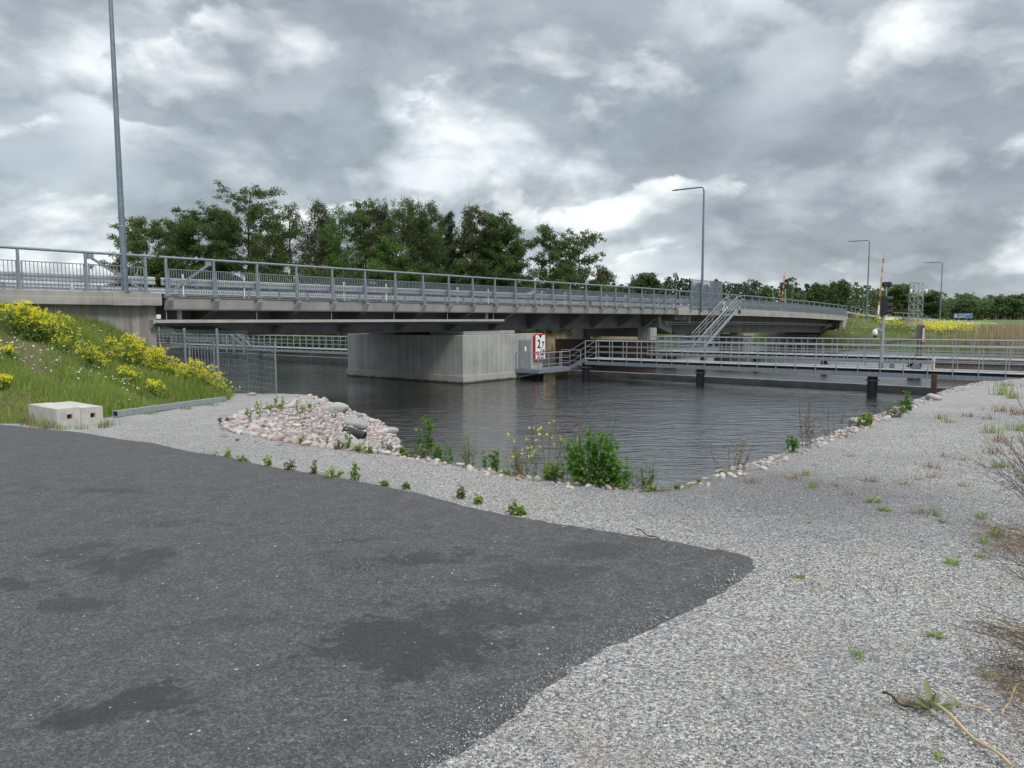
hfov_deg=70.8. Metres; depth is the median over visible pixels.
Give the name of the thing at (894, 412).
seeding grass
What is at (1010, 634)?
stem pile
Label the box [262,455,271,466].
leafy weed
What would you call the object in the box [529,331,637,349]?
reeds
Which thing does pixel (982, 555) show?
grass tuft
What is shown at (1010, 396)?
grass tuft
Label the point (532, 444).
tall weed
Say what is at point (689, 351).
service walkway
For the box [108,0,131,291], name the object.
street lamp
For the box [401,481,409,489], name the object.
leafy weed
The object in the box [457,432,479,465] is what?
seeding grass
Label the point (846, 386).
floating boom
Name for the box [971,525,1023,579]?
dry weeds
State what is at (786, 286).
warning light
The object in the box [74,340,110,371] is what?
flowering weed
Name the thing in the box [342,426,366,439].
drain pipe
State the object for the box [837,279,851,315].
birch tree
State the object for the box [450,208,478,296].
spruce tree
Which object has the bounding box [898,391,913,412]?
alder shrub
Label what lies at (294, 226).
birch tree
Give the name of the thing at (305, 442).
cobble
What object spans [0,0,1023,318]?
sky
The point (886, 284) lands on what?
warning light
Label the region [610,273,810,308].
pine forest
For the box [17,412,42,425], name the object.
grass tuft
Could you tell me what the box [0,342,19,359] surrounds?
flowering weed
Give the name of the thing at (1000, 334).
reeds
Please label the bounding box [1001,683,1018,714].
straw
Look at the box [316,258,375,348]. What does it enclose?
broadleaf tree
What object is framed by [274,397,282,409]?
leafy weed
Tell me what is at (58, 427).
grass tuft
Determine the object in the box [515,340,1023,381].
service walkway
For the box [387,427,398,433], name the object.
boulder
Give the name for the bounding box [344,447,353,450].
cobble
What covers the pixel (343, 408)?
boulder
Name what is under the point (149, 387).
flowering weed
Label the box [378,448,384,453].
cobble
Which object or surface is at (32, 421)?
grass tuft
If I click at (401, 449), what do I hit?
leafy weed
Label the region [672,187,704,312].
street lamp
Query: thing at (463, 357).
bridge pier
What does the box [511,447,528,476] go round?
dry stalks
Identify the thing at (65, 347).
flowering weed
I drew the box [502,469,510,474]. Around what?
leafy weed
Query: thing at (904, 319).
control cabinet
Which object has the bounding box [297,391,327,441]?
dry stalks
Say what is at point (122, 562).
asphalt lot
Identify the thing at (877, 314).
barrier gate
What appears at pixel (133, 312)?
bridge abutment
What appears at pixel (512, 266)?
tree
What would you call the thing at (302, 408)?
leafy weed
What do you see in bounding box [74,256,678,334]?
swing span
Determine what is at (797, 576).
leafy weed
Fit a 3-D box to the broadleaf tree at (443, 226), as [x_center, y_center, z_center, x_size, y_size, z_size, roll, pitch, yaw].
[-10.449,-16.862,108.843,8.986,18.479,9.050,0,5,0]
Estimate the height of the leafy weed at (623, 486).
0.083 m
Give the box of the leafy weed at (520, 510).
[506,498,526,515]
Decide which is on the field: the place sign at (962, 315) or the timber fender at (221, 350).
the place sign at (962, 315)
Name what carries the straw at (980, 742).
on the gravel ground at (967, 400)
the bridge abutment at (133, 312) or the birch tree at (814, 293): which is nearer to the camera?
the bridge abutment at (133, 312)
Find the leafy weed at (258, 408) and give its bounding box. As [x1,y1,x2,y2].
[254,400,261,416]
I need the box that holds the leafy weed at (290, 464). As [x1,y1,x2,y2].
[284,459,296,469]
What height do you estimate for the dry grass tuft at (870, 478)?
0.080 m
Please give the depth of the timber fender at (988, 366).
43.73 m
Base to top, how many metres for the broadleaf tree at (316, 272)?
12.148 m
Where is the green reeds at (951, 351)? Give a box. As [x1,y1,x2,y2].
[923,342,1023,354]
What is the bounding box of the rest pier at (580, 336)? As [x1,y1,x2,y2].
[555,328,663,361]
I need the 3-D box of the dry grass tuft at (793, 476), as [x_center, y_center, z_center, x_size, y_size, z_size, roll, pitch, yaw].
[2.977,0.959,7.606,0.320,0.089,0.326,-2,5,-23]
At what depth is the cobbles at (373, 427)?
19.58 m
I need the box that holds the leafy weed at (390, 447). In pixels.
[381,442,393,451]
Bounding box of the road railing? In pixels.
[850,306,934,323]
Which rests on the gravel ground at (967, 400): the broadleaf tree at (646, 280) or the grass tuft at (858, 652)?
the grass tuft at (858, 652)
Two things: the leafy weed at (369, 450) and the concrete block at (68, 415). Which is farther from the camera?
the concrete block at (68, 415)
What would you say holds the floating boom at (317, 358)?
on the water
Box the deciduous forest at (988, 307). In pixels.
[936,291,1023,319]
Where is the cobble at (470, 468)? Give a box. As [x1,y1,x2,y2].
[466,465,474,470]
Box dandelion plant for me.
[903,679,958,714]
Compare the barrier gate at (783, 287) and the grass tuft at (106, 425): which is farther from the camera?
the barrier gate at (783, 287)
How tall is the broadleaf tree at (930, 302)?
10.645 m
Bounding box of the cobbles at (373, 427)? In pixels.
[229,381,994,489]
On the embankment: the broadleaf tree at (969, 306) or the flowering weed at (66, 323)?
the flowering weed at (66, 323)
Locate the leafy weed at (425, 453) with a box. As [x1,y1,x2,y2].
[407,444,428,458]
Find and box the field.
[911,319,1023,323]
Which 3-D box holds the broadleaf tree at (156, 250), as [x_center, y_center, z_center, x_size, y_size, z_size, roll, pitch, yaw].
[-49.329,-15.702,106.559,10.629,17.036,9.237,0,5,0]
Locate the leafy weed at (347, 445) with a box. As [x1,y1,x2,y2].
[342,423,352,447]
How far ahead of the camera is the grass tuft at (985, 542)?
5.20 m
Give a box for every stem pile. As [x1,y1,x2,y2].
[914,595,1023,650]
[952,620,1023,699]
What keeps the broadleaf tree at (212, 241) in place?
on the bank
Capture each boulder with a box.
[305,399,319,403]
[320,404,333,412]
[330,402,348,413]
[337,435,360,446]
[343,418,367,428]
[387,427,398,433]
[849,417,874,425]
[925,393,942,399]
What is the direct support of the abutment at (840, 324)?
on the bank
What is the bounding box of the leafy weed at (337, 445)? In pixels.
[332,440,344,448]
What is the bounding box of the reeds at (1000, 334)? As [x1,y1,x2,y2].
[930,314,1023,355]
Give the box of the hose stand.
[930,357,934,369]
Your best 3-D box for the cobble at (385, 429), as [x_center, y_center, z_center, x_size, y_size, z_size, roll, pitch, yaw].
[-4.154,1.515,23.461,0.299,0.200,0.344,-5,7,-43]
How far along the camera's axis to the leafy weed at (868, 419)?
12.18 m
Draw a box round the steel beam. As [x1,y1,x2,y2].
[112,397,226,416]
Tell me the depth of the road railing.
113.80 m
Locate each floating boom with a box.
[166,349,347,362]
[568,370,951,393]
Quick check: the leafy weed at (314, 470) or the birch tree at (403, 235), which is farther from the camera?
the birch tree at (403, 235)
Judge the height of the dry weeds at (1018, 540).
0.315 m
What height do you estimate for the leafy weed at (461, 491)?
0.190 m
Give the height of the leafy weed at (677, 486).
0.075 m
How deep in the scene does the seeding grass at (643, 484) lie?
7.33 m
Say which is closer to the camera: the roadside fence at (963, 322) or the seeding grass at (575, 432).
the seeding grass at (575, 432)
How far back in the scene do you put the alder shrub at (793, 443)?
9.46 m
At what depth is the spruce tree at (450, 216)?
103.08 m
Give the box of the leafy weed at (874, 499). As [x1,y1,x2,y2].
[863,495,882,501]
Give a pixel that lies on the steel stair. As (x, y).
(732, 312)
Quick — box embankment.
[0,318,233,423]
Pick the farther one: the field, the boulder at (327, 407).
the field
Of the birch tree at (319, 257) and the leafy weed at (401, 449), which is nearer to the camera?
the leafy weed at (401, 449)
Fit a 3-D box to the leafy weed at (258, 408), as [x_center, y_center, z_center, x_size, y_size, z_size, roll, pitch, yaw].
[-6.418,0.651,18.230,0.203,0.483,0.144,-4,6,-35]
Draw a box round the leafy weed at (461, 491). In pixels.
[456,484,466,498]
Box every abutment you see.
[0,245,178,353]
[767,320,845,345]
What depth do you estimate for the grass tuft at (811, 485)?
7.14 m
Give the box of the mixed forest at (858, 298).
[748,282,952,320]
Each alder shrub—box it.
[413,414,439,458]
[432,443,455,463]
[480,449,499,471]
[562,425,623,487]
[602,450,632,490]
[784,436,799,452]
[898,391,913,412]
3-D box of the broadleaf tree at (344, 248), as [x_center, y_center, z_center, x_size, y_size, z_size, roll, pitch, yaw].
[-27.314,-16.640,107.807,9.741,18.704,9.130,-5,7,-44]
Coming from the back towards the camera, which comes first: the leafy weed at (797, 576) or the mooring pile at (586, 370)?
the mooring pile at (586, 370)
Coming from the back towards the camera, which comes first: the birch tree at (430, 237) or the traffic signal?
the birch tree at (430, 237)
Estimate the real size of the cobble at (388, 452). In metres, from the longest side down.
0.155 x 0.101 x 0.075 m
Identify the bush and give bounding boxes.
[139,262,177,342]
[169,253,248,342]
[240,255,294,345]
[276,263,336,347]
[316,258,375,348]
[361,233,420,301]
[387,261,458,302]
[433,257,482,302]
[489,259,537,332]
[528,282,555,332]
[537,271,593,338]
[587,281,613,338]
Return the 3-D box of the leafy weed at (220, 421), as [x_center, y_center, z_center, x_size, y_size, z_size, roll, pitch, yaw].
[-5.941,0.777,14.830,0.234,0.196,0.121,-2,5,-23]
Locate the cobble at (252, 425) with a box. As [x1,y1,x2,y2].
[248,422,262,429]
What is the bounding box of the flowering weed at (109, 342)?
[100,336,118,358]
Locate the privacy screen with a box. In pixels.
[691,279,722,312]
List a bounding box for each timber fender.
[167,347,238,352]
[935,359,1023,370]
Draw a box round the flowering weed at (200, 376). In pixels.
[154,357,240,399]
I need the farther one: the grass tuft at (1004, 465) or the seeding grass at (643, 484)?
the grass tuft at (1004, 465)
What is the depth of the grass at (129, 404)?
20.47 m
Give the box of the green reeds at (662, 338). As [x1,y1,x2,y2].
[546,332,722,349]
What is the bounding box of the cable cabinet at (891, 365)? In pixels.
[889,362,894,368]
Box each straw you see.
[636,528,658,538]
[882,691,917,711]
[933,688,992,714]
[934,702,1012,766]
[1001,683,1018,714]
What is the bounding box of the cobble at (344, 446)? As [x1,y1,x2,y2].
[341,444,354,450]
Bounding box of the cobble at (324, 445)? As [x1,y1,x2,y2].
[318,442,327,447]
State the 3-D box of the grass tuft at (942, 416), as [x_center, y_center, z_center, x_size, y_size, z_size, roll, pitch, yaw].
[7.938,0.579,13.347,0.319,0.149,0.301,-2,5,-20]
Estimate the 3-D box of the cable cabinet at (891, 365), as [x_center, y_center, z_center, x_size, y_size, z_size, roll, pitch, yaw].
[18.927,-0.921,35.862,0.220,0.320,0.160,2,5,22]
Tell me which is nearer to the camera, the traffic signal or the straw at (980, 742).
the straw at (980, 742)
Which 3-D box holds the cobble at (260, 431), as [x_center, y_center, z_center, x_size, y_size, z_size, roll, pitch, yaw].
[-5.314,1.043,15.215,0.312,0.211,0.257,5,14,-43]
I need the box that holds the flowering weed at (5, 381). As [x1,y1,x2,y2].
[0,373,13,390]
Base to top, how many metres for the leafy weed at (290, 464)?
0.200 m
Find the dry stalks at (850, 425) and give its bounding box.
[817,407,857,437]
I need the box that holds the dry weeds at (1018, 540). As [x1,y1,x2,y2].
[952,513,1023,558]
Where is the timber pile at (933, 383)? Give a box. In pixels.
[931,374,936,393]
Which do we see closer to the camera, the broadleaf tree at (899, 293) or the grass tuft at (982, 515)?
the grass tuft at (982, 515)
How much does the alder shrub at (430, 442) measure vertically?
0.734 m
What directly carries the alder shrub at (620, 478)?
on the gravel ground at (967, 400)
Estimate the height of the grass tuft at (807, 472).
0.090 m
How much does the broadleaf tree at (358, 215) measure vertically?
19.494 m
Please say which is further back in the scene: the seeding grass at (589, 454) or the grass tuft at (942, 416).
the grass tuft at (942, 416)
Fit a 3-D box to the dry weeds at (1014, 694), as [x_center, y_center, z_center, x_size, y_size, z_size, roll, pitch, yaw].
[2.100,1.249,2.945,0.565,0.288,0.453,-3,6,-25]
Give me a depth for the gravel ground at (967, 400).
4.10 m
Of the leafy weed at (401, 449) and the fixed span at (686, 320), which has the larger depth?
the fixed span at (686, 320)
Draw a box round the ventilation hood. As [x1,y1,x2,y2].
[911,363,920,368]
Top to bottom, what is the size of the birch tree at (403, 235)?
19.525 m
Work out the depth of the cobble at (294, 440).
11.44 m
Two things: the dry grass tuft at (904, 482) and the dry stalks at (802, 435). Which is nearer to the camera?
the dry grass tuft at (904, 482)
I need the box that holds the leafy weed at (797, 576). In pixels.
[793,573,805,577]
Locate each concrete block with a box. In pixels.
[28,402,80,426]
[55,401,102,425]
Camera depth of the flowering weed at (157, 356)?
23.72 m
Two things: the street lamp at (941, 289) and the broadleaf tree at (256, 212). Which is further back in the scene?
the street lamp at (941, 289)
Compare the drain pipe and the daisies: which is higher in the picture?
the daisies
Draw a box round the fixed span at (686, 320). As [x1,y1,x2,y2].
[593,290,847,333]
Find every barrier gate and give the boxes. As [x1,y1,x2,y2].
[781,273,784,308]
[875,253,883,319]
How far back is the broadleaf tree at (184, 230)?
94.93 m
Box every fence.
[158,327,276,394]
[923,319,1008,323]
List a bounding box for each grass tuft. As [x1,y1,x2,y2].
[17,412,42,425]
[26,417,45,426]
[31,415,55,428]
[41,420,60,428]
[47,423,70,429]
[95,422,111,427]
[98,416,120,425]
[741,477,761,484]
[777,472,809,481]
[800,468,814,475]
[806,480,817,488]
[848,646,872,660]
[858,474,881,482]
[891,479,913,485]
[904,505,936,516]
[915,459,947,468]
[918,471,941,477]
[927,507,942,515]
[933,411,949,419]
[935,417,961,422]
[972,533,989,544]
[974,510,993,519]
[975,550,989,558]
[976,665,996,680]
[979,404,1013,411]
[981,422,1003,433]
[981,445,1012,454]
[985,433,1021,442]
[988,381,1016,395]
[989,458,1015,468]
[989,522,1011,538]
[994,405,1023,415]
[995,379,1023,386]
[1002,390,1022,398]
[1004,421,1023,430]
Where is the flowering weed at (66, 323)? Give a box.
[52,311,81,340]
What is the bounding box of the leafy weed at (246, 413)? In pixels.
[244,408,251,418]
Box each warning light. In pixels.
[780,284,790,305]
[881,282,891,320]
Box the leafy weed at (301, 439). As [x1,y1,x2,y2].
[299,435,306,443]
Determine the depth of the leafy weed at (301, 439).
11.15 m
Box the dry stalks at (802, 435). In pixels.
[798,399,820,447]
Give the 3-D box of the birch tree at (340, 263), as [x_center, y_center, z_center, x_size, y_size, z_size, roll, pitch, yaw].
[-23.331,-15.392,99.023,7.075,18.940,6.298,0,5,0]
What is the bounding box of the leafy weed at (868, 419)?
[855,412,874,426]
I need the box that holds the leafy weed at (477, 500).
[473,494,483,504]
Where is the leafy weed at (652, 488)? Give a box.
[647,482,657,491]
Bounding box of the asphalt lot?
[0,424,754,767]
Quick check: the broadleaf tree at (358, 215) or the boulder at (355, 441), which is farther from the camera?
the broadleaf tree at (358, 215)
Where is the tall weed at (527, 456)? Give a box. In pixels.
[502,433,552,476]
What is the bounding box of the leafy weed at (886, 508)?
[875,506,892,510]
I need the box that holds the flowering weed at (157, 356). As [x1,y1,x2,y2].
[146,344,179,380]
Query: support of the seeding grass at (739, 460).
on the gravel ground at (967, 400)
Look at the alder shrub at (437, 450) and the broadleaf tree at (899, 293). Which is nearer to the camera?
the alder shrub at (437, 450)
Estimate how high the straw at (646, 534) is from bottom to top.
0.029 m
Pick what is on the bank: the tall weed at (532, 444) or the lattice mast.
the lattice mast
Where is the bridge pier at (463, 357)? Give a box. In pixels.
[347,330,543,383]
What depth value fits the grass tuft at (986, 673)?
3.21 m
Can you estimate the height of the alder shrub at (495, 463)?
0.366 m
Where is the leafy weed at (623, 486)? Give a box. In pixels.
[619,482,629,488]
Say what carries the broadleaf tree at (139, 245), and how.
on the bank
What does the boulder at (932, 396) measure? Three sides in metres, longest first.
0.371 x 0.320 x 0.209 m
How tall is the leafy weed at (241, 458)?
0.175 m
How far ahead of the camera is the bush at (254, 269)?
93.48 m
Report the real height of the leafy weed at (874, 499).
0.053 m
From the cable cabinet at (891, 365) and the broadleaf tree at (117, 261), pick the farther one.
the broadleaf tree at (117, 261)
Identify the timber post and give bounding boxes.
[820,325,925,367]
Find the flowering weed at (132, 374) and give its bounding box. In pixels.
[117,365,141,384]
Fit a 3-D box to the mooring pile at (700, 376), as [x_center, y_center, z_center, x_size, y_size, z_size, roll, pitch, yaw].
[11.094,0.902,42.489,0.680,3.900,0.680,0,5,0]
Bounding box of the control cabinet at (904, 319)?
[902,317,910,325]
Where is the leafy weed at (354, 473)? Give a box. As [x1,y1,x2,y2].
[347,461,361,480]
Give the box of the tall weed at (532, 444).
[516,412,566,479]
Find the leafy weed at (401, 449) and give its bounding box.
[397,445,404,455]
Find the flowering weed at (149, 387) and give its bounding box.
[137,378,165,397]
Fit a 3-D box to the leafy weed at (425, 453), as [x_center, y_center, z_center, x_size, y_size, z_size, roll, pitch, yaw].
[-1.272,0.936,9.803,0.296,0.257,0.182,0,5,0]
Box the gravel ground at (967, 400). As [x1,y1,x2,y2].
[1,378,1023,767]
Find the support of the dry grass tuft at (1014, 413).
on the gravel ground at (967, 400)
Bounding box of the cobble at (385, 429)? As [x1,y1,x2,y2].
[381,427,389,432]
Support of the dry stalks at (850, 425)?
on the gravel ground at (967, 400)
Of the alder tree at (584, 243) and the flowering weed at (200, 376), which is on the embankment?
the flowering weed at (200, 376)
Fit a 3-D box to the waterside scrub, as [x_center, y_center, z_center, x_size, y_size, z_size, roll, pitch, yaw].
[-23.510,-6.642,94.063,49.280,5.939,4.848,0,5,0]
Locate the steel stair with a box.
[691,296,741,347]
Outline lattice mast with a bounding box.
[907,282,927,328]
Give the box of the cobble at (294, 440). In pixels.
[290,438,298,443]
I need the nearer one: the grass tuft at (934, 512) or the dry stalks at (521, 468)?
the grass tuft at (934, 512)
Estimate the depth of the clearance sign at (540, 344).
47.73 m
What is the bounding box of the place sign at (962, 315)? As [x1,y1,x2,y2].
[954,314,971,321]
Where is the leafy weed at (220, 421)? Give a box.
[217,417,229,422]
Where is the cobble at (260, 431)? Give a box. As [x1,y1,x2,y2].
[253,428,264,434]
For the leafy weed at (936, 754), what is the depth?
2.62 m
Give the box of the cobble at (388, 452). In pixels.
[382,450,391,454]
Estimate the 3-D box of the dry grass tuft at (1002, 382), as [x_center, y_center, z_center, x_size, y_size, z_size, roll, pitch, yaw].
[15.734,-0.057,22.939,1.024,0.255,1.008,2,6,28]
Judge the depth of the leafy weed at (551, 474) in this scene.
7.83 m
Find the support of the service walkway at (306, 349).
on the mooring pile
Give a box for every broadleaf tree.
[87,216,178,332]
[104,251,135,286]
[136,206,245,343]
[148,220,203,331]
[188,214,264,297]
[190,179,302,340]
[242,212,298,298]
[298,213,358,299]
[331,198,394,300]
[350,207,405,294]
[396,207,443,288]
[418,211,462,295]
[448,203,506,303]
[459,210,534,303]
[481,220,532,302]
[630,272,661,307]
[754,284,775,310]
[883,283,917,320]
[918,290,946,321]
[949,299,978,319]
[992,293,1023,319]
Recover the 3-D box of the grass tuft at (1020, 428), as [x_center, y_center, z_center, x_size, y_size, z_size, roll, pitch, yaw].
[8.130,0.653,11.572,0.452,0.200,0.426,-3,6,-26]
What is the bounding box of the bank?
[169,318,1023,354]
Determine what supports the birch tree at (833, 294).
on the field
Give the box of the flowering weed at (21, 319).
[0,299,80,347]
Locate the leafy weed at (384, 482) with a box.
[379,480,388,485]
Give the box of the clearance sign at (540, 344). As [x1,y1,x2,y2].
[534,334,545,360]
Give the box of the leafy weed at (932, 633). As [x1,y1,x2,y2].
[926,629,947,638]
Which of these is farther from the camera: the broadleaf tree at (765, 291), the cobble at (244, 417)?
the broadleaf tree at (765, 291)
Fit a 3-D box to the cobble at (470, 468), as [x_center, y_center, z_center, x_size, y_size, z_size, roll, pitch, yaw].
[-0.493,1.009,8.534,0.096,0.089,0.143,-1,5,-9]
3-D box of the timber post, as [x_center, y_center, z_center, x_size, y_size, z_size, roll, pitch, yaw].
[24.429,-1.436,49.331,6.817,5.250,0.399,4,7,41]
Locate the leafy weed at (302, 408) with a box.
[295,400,305,412]
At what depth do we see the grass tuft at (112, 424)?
14.58 m
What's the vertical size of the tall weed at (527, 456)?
0.598 m
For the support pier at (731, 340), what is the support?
in the water
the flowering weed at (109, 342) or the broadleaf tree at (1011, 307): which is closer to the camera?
the flowering weed at (109, 342)
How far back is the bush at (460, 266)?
94.18 m
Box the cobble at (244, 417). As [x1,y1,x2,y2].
[237,414,251,420]
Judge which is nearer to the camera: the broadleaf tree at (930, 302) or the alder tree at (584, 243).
the alder tree at (584, 243)
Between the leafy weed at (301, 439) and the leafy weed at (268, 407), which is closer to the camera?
the leafy weed at (301, 439)
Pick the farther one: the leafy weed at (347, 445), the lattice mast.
the lattice mast
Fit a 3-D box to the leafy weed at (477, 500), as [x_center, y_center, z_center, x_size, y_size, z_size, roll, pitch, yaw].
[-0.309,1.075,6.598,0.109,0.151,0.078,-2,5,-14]
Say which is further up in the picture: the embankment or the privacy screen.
the privacy screen
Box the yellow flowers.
[852,313,997,333]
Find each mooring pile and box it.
[257,351,263,358]
[581,362,590,376]
[695,369,705,383]
[865,376,879,392]
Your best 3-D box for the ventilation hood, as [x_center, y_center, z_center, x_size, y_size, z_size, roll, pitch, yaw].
[19.799,-0.883,35.270,0.396,0.300,0.280,2,5,22]
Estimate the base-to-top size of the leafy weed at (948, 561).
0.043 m
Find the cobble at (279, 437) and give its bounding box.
[271,434,285,440]
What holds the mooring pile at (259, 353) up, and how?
in the water
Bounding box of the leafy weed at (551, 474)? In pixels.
[541,458,566,481]
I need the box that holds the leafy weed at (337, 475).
[322,466,344,477]
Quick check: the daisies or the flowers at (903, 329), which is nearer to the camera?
the daisies
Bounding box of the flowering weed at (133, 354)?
[105,332,165,374]
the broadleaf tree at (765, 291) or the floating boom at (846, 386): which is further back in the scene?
the broadleaf tree at (765, 291)
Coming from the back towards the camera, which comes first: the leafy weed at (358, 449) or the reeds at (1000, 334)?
the reeds at (1000, 334)
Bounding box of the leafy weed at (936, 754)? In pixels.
[932,751,946,763]
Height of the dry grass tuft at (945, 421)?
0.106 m
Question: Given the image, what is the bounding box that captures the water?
[166,345,1023,491]
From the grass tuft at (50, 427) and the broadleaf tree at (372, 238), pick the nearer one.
the grass tuft at (50, 427)
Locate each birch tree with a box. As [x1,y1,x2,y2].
[260,202,313,338]
[293,197,336,335]
[316,203,366,338]
[362,197,406,299]
[382,195,434,301]
[407,200,451,302]
[804,282,824,313]
[817,283,829,307]
[824,280,842,307]
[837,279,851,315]
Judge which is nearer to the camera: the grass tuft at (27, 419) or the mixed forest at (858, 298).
the grass tuft at (27, 419)
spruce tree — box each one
[438,211,462,296]
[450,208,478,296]
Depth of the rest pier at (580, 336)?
62.98 m
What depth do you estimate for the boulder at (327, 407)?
22.60 m
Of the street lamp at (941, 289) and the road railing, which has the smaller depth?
the road railing
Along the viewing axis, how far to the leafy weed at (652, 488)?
7.11 m
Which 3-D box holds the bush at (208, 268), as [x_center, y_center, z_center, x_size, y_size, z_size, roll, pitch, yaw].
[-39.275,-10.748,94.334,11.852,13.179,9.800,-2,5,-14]
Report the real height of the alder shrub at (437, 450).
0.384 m
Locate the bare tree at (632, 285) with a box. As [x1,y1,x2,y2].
[627,275,637,297]
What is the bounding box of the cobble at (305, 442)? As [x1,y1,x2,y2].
[301,440,310,445]
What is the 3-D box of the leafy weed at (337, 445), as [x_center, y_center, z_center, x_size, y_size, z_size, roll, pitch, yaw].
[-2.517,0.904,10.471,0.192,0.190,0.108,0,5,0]
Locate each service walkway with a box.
[157,333,347,353]
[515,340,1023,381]
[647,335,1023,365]
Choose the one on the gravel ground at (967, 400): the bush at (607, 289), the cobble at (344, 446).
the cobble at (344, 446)
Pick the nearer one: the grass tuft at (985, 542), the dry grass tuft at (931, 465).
the grass tuft at (985, 542)
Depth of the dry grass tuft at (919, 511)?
6.11 m
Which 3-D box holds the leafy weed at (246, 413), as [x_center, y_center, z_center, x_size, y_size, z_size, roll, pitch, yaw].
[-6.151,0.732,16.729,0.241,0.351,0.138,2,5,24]
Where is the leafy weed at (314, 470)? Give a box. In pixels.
[309,460,317,473]
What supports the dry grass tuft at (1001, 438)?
on the gravel ground at (967, 400)
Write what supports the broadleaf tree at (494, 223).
on the bank
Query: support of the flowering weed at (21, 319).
on the embankment
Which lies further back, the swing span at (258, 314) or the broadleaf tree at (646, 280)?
the broadleaf tree at (646, 280)
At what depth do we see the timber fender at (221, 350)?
80.89 m
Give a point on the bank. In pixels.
(830, 333)
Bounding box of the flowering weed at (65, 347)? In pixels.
[51,332,82,354]
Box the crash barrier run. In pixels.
[847,311,933,321]
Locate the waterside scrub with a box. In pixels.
[156,326,519,350]
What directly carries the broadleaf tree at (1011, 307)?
on the field
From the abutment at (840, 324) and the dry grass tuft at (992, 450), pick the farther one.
the abutment at (840, 324)
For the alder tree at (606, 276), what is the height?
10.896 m
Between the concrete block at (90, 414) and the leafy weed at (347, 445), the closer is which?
the leafy weed at (347, 445)
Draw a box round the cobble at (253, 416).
[248,413,256,419]
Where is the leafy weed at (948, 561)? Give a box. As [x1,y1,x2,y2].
[944,556,962,564]
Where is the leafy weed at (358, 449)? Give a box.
[354,443,361,452]
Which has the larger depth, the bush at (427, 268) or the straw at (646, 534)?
the bush at (427, 268)
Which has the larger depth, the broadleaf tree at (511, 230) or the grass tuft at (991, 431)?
the broadleaf tree at (511, 230)
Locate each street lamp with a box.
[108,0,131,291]
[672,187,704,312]
[847,240,869,317]
[926,262,942,321]
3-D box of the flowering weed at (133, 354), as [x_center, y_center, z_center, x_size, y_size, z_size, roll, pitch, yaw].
[-11.919,-0.796,22.942,1.711,1.770,1.187,2,6,28]
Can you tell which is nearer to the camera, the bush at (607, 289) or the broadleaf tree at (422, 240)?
the bush at (607, 289)
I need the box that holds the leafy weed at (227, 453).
[212,447,231,456]
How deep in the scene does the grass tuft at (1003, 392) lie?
19.17 m
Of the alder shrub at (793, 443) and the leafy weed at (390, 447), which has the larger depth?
the leafy weed at (390, 447)
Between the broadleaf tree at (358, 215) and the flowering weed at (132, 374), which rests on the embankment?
the flowering weed at (132, 374)
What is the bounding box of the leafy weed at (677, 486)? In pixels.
[673,482,680,488]
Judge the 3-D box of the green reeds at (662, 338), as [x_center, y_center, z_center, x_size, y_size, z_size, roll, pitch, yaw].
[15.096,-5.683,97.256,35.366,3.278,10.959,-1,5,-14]
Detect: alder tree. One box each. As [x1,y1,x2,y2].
[524,222,577,337]
[546,228,607,305]
[582,263,623,336]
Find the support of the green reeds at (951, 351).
on the bank
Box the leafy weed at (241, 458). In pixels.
[236,453,248,461]
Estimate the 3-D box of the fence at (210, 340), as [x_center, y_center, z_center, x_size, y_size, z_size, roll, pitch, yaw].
[-11.376,-0.699,27.249,5.421,2.912,0.564,1,5,18]
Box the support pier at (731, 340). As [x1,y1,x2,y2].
[675,333,753,351]
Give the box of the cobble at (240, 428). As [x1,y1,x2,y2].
[232,426,244,429]
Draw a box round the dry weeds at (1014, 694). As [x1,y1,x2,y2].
[935,647,1023,733]
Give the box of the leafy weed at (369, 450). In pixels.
[362,445,373,453]
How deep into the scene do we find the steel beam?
18.69 m
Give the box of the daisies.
[0,315,139,399]
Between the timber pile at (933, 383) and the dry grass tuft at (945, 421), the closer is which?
the dry grass tuft at (945, 421)
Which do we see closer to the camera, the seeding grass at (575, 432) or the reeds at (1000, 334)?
the seeding grass at (575, 432)
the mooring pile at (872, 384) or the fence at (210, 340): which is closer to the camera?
the fence at (210, 340)
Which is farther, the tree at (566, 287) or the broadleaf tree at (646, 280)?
the broadleaf tree at (646, 280)
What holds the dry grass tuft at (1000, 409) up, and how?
on the gravel ground at (967, 400)
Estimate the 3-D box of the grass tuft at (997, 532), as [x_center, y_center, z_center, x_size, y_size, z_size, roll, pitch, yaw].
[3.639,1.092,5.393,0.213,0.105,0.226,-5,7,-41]
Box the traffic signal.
[872,295,893,367]
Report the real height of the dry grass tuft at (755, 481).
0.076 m
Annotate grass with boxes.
[0,300,234,423]
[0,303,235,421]
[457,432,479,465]
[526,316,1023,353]
[551,397,610,481]
[560,414,615,487]
[627,457,662,491]
[708,438,753,469]
[879,400,906,417]
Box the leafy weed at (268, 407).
[265,402,272,410]
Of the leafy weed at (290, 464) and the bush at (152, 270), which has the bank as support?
the bush at (152, 270)
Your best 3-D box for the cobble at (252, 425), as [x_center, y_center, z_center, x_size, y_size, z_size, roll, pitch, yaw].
[-5.633,0.965,15.734,0.423,0.187,0.290,23,9,36]
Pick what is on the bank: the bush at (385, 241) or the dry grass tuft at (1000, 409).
the bush at (385, 241)

